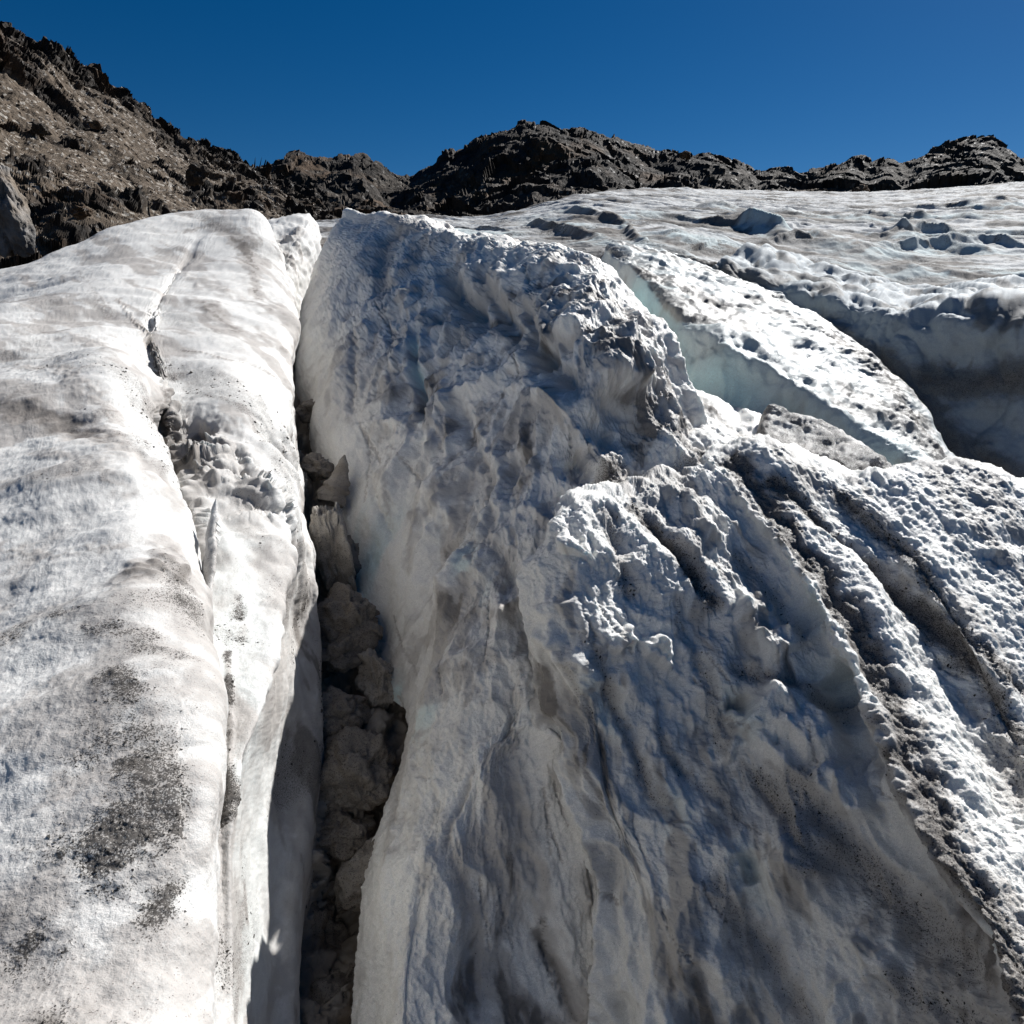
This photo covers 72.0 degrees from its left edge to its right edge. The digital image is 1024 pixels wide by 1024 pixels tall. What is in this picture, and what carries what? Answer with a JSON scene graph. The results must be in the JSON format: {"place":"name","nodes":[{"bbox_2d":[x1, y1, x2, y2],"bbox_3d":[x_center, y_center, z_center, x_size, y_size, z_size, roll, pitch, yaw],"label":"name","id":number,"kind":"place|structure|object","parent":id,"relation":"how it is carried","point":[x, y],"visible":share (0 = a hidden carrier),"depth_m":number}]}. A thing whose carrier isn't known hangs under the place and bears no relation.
{"place":"outdoors","nodes":[
{"label":"outdoors","id":0,"kind":"place"},
{"bbox_2d":[0,209,323,1023],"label":"ice ridge","id":1,"kind":"structure","parent":0,"point":[100,515],"depth_m":3.17},
{"bbox_2d":[1,352,324,1023],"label":"grit","id":2,"kind":"object","parent":1,"relation":"on","point":[108,850],"visible":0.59,"depth_m":1.95},
{"bbox_2d":[202,499,220,598],"bbox_3d":[-1.290,0.279,2.954,0.075,0.432,1.008,-4,16,-13],"label":"ice flake","id":3,"kind":"object","parent":1,"relation":"on","point":[209,562],"visible":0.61,"depth_m":3.11},
{"bbox_2d":[302,471,307,501],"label":"snow block","id":4,"kind":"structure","parent":1,"relation":"on","point":[305,485],"depth_m":7.81},
{"bbox_2d":[0,21,343,268],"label":"mountain","id":5,"kind":"structure","parent":0,"point":[21,53],"depth_m":73.80},
{"bbox_2d":[0,165,35,258],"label":"rock outcrop","id":6,"kind":"object","parent":5,"relation":"on","point":[17,233],"visible":1,"depth_m":27.48},
{"bbox_2d":[31,121,48,135],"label":"boulder","id":7,"kind":"object","parent":5,"relation":"on","point":[41,129],"visible":1,"depth_m":43.01},
{"bbox_2d":[69,202,93,220],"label":"boulder","id":8,"kind":"object","parent":5,"relation":"on","point":[80,211],"visible":1,"depth_m":40.50},
{"bbox_2d":[89,120,102,129],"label":"boulder","id":9,"kind":"object","parent":5,"relation":"on","point":[96,124],"visible":1,"depth_m":55.49},
{"bbox_2d":[0,59,335,238],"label":"scree","id":10,"kind":"structure","parent":5,"relation":"on","point":[151,168],"depth_m":71.37},
{"bbox_2d":[185,162,209,186],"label":"boulder","id":11,"kind":"object","parent":5,"relation":"on","point":[197,173],"visible":1,"depth_m":59.96},
{"bbox_2d":[268,213,321,317],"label":"ice ridge","id":12,"kind":"structure","parent":0,"point":[298,237],"depth_m":13.18},
{"bbox_2d":[293,380,407,1023],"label":"crevasse floor","id":13,"kind":"structure","parent":0,"point":[320,958],"depth_m":5.24},
{"bbox_2d":[295,399,314,423],"bbox_3d":[-2.640,-1.338,9.376,0.438,0.334,0.400,0,16,0],"label":"rock","id":14,"kind":"object","parent":13,"relation":"on","point":[303,410],"depth_m":9.24},
{"bbox_2d":[300,452,333,481],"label":"snow block","id":15,"kind":"object","parent":13,"relation":"on","point":[316,466],"depth_m":8.10},
{"bbox_2d":[309,895,349,948],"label":"snow block","id":16,"kind":"object","parent":13,"relation":"on","point":[329,929],"depth_m":5.12},
{"bbox_2d":[310,963,354,1020],"bbox_3d":[-1.239,3.353,4.849,0.545,0.594,0.606,8,18,25],"label":"snow block","id":17,"kind":"object","parent":13,"relation":"on","point":[326,989],"depth_m":4.66},
{"bbox_2d":[309,502,356,591],"bbox_3d":[-1.779,0.496,7.052,0.508,1.289,0.512,0,16,0],"label":"snow block","id":18,"kind":"object","parent":13,"relation":"on","point":[329,540],"depth_m":6.79},
{"bbox_2d":[321,633,361,672],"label":"rock","id":19,"kind":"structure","parent":13,"relation":"on","point":[339,654],"depth_m":6.18},
{"bbox_2d":[317,810,375,861],"bbox_3d":[-1.268,2.429,5.419,0.454,0.338,0.563,0,16,0],"label":"snow block","id":20,"kind":"object","parent":13,"relation":"on","point":[343,837],"depth_m":5.23},
{"bbox_2d":[322,686,371,740],"bbox_3d":[-1.469,1.702,5.871,0.565,0.516,0.542,0,16,0],"label":"snow block","id":21,"kind":"object","parent":13,"relation":"on","point":[341,709],"depth_m":5.71},
{"bbox_2d":[317,582,382,651],"bbox_3d":[-1.516,1.042,6.519,0.644,0.768,0.651,0,16,0],"label":"snow block","id":22,"kind":"object","parent":13,"relation":"on","point":[343,608],"depth_m":6.32},
{"bbox_2d":[333,837,374,912],"bbox_3d":[-1.056,2.641,5.127,0.479,0.600,0.415,-8,18,-26],"label":"snow block","id":23,"kind":"object","parent":13,"relation":"on","point":[349,880],"depth_m":5.00},
{"bbox_2d":[318,725,398,818],"bbox_3d":[-1.256,2.062,5.618,0.766,0.738,0.670,0,16,0],"label":"snow block","id":24,"kind":"object","parent":13,"relation":"on","point":[359,769],"depth_m":5.39},
{"bbox_2d":[355,647,395,709],"bbox_3d":[-1.185,1.541,6.254,0.437,0.663,0.464,0,16,0],"label":"snow block","id":25,"kind":"object","parent":13,"relation":"on","point":[373,679],"depth_m":6.13},
{"bbox_2d":[293,208,708,1023],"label":"ice fin","id":26,"kind":"object","parent":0,"point":[483,402],"visible":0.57,"depth_m":6.26},
{"bbox_2d":[316,455,350,507],"bbox_3d":[-1.929,-0.317,7.696,0.401,0.543,0.319,-13,21,-38],"label":"ice flake","id":27,"kind":"object","parent":26,"relation":"on","point":[333,489],"visible":0.99,"depth_m":7.71},
{"bbox_2d":[0,0,1023,175],"label":"sky","id":28,"kind":"structure","parent":0,"point":[802,85]},
{"bbox_2d":[256,119,788,217],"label":"mountain","id":29,"kind":"structure","parent":0,"point":[522,164],"depth_m":151.59},
{"bbox_2d":[679,150,690,159],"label":"boulder","id":30,"kind":"object","parent":29,"relation":"on","point":[685,154],"visible":1,"depth_m":135.88},
{"bbox_2d":[316,181,1023,286],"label":"glacier","id":31,"kind":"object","parent":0,"point":[941,237],"visible":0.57,"depth_m":18.94},
{"bbox_2d":[712,242,1023,477],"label":"ice ridge","id":32,"kind":"structure","parent":31,"relation":"on","point":[951,355],"depth_m":9.76},
{"bbox_2d":[516,433,1023,1023],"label":"ice lobe","id":33,"kind":"object","parent":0,"point":[680,941],"visible":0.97,"depth_m":4.60},
{"bbox_2d":[576,454,1023,1023],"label":"grit","id":34,"kind":"object","parent":33,"relation":"on","point":[876,690],"visible":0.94,"depth_m":4.64},
{"bbox_2d":[756,404,891,469],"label":"ice slab","id":35,"kind":"structure","parent":33,"relation":"on","point":[811,434],"depth_m":6.73},
{"bbox_2d":[601,240,954,465],"bbox_3d":[3.588,-1.238,10.037,4.213,5.320,7.623,-3,16,-10],"label":"ice hump","id":36,"kind":"object","parent":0,"point":[751,346],"visible":0.6,"depth_m":8.32},
{"bbox_2d":[688,389,761,449],"bbox_3d":[1.951,-0.380,7.241,1.261,1.863,1.989,4,17,15],"label":"ice ledge","id":37,"kind":"object","parent":36,"relation":"attached to","point":[727,422],"visible":0.2,"depth_m":6.99},
{"bbox_2d":[749,134,1023,191],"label":"mountain","id":38,"kind":"structure","parent":0,"point":[972,160],"depth_m":157.80},
{"bbox_2d":[852,184,869,191],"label":"boulder","id":39,"kind":"object","parent":38,"relation":"on","point":[861,187],"visible":0.35,"depth_m":88.00}
]}

